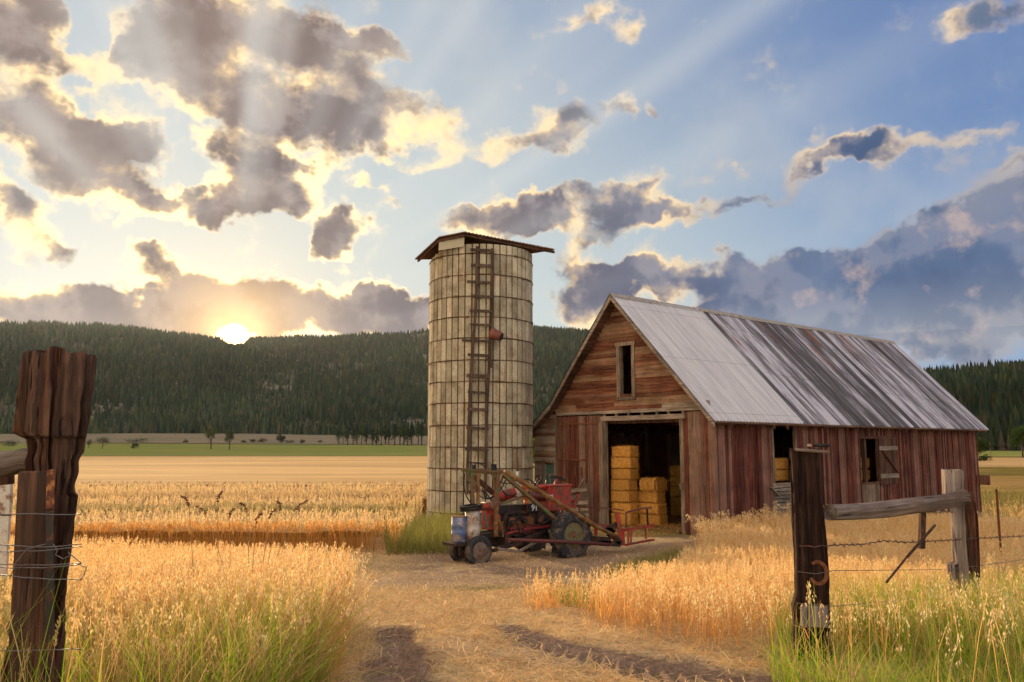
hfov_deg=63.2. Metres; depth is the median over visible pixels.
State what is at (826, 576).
horseshoe
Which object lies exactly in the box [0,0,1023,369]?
sky
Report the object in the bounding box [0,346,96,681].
timber fence
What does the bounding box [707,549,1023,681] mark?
green grass
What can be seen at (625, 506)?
straw bale
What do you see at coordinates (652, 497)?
straw bale
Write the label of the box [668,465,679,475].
straw bale
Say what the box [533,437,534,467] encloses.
round tree
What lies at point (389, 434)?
conifer
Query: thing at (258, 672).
green grass
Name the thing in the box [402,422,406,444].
conifer
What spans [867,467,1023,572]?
oat crop
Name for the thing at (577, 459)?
barn door
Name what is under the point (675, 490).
straw bale
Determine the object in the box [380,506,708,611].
weeds
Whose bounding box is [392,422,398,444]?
conifer
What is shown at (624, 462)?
straw bale
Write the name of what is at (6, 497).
white gate
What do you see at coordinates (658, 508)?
straw bale
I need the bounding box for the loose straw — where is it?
[324,522,980,681]
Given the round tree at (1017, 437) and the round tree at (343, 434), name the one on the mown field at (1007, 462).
the round tree at (1017, 437)
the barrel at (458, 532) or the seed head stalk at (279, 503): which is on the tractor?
the barrel at (458, 532)
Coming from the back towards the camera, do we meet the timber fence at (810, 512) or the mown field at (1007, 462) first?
the mown field at (1007, 462)
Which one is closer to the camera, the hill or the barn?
the barn
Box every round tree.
[94,436,109,447]
[340,429,346,438]
[356,424,365,444]
[377,427,385,444]
[396,426,403,444]
[415,421,420,443]
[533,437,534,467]
[977,437,992,454]
[1008,425,1023,457]
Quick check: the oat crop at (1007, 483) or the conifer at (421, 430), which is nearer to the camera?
the oat crop at (1007, 483)
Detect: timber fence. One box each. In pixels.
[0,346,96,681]
[788,444,1023,665]
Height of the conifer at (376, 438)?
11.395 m
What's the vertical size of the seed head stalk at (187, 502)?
1.300 m
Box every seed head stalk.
[180,495,194,612]
[195,506,228,590]
[216,491,222,515]
[228,508,235,534]
[238,502,249,584]
[252,513,262,570]
[260,501,281,607]
[263,508,275,561]
[266,499,308,590]
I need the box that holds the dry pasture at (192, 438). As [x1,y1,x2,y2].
[0,433,427,444]
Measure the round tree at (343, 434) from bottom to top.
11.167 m
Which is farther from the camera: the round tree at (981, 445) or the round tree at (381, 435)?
the round tree at (381, 435)
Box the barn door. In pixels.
[556,416,599,523]
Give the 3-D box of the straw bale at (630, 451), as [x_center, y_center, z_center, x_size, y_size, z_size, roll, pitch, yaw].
[3.830,3.729,28.188,0.618,0.475,1.022,6,-10,-38]
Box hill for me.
[0,328,579,435]
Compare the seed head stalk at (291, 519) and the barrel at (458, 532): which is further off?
the barrel at (458, 532)
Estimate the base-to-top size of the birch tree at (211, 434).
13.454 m
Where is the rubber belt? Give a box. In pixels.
[459,503,482,511]
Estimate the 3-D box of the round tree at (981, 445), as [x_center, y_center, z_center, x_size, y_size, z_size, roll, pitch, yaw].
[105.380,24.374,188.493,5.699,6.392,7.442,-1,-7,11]
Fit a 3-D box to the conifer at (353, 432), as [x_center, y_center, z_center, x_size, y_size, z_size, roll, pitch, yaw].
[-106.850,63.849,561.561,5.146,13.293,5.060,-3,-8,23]
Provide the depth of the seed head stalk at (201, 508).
6.97 m
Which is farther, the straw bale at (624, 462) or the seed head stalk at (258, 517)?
the straw bale at (624, 462)
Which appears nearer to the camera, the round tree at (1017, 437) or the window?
the window
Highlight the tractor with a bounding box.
[443,449,619,563]
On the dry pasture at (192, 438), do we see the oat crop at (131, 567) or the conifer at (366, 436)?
the conifer at (366, 436)
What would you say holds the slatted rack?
on the ground at (653, 534)
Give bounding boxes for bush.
[0,440,20,445]
[124,438,150,442]
[276,433,285,442]
[978,454,992,460]
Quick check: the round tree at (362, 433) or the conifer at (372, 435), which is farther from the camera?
the round tree at (362, 433)
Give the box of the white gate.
[0,484,12,608]
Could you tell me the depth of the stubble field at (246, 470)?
93.15 m
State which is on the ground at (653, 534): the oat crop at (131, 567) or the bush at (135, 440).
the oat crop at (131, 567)
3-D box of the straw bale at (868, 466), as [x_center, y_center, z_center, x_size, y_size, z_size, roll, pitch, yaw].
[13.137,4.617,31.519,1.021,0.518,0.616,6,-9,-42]
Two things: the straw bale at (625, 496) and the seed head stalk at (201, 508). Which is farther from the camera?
the straw bale at (625, 496)
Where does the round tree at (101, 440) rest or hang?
on the green pasture at (242, 450)
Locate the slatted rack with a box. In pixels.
[563,478,588,517]
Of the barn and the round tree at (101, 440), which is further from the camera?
the round tree at (101, 440)
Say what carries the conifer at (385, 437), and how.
on the dry pasture at (192, 438)
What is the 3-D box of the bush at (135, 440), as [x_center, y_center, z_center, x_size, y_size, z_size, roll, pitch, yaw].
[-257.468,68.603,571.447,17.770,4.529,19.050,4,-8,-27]
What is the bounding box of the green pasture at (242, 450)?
[0,444,1023,456]
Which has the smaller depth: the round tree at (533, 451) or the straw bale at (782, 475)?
the straw bale at (782, 475)
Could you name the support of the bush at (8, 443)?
on the green pasture at (242, 450)
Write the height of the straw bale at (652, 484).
0.576 m
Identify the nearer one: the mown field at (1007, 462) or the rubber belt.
the rubber belt
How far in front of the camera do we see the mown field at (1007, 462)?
166.40 m
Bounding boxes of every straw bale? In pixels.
[609,478,638,490]
[609,513,639,524]
[610,456,639,468]
[610,491,638,502]
[610,501,638,514]
[611,444,639,457]
[611,468,639,479]
[638,491,666,502]
[638,513,669,525]
[639,476,668,492]
[639,502,666,514]
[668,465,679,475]
[669,475,680,486]
[669,485,680,495]
[670,496,680,506]
[670,506,681,516]
[775,458,788,469]
[775,469,788,481]
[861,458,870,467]
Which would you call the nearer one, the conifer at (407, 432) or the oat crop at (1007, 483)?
the oat crop at (1007, 483)
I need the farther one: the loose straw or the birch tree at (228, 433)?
the birch tree at (228, 433)
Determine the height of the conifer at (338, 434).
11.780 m
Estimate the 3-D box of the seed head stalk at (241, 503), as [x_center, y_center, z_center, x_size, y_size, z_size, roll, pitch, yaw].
[-2.119,1.910,6.600,0.147,1.246,0.038,0,-7,0]
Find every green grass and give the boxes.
[0,537,445,681]
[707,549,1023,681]
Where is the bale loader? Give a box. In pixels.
[579,507,654,546]
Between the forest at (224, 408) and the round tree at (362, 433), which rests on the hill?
the forest at (224, 408)
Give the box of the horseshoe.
[810,560,828,584]
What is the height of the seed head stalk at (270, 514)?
1.196 m
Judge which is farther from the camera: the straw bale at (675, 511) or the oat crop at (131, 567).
the straw bale at (675, 511)
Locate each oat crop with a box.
[0,534,378,681]
[10,480,426,553]
[568,501,1023,667]
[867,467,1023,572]
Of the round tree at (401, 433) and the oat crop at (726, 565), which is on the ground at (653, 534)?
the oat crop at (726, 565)
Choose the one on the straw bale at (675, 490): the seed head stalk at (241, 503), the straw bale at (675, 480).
the straw bale at (675, 480)
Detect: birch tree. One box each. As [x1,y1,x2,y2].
[204,424,217,448]
[224,429,233,449]
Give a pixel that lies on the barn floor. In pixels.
(677, 520)
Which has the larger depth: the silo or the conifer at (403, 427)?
the conifer at (403, 427)
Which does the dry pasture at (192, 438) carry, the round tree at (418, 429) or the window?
the round tree at (418, 429)
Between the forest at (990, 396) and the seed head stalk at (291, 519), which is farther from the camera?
the forest at (990, 396)
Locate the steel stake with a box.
[995,489,1001,558]
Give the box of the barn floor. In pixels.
[609,501,789,531]
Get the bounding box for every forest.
[0,319,589,435]
[920,358,1023,450]
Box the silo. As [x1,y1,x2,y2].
[415,231,554,526]
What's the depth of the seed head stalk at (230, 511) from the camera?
7.25 m
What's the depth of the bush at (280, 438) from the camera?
605.07 m
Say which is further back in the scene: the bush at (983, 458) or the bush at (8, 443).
the bush at (8, 443)
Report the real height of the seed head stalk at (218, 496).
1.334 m
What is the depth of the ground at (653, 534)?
25.87 m
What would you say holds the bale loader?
on the dirt track
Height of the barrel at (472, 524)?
0.687 m
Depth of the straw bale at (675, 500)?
31.21 m
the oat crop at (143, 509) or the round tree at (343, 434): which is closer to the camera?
the oat crop at (143, 509)
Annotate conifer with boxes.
[335,429,340,443]
[345,426,350,444]
[351,427,356,444]
[355,424,359,443]
[364,426,369,444]
[370,428,374,444]
[374,429,380,445]
[383,423,387,443]
[385,426,392,444]
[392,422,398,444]
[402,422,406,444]
[404,422,410,444]
[409,417,414,444]
[419,419,423,444]
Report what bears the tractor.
on the dirt track
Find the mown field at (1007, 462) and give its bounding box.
[978,457,1023,466]
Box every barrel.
[451,515,466,542]
[465,510,480,541]
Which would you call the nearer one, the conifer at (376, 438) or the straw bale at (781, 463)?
the straw bale at (781, 463)
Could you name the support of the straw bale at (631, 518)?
on the barn floor
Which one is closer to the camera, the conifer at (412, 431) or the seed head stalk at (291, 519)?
the seed head stalk at (291, 519)
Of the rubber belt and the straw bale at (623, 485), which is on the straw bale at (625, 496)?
the straw bale at (623, 485)
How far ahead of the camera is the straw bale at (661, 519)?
27.34 m
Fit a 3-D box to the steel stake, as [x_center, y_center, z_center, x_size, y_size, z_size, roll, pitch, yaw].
[8.320,3.448,14.165,0.040,1.829,0.034,0,-7,0]
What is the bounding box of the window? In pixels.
[541,460,556,483]
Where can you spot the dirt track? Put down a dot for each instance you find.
(662, 664)
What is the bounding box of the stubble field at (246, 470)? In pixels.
[13,456,427,485]
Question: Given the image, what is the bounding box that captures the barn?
[533,293,990,535]
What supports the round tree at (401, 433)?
on the green pasture at (242, 450)
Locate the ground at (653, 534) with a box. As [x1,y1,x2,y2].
[0,443,843,681]
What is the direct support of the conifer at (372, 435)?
on the green pasture at (242, 450)
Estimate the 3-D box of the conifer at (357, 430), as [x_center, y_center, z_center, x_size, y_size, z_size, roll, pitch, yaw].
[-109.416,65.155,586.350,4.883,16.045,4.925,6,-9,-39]
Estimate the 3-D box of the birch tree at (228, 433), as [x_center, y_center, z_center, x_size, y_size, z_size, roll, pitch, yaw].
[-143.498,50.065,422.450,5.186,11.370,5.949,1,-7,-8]
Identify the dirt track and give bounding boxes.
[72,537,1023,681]
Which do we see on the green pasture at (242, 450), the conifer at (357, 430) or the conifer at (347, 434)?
the conifer at (347, 434)
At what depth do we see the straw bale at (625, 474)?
27.89 m

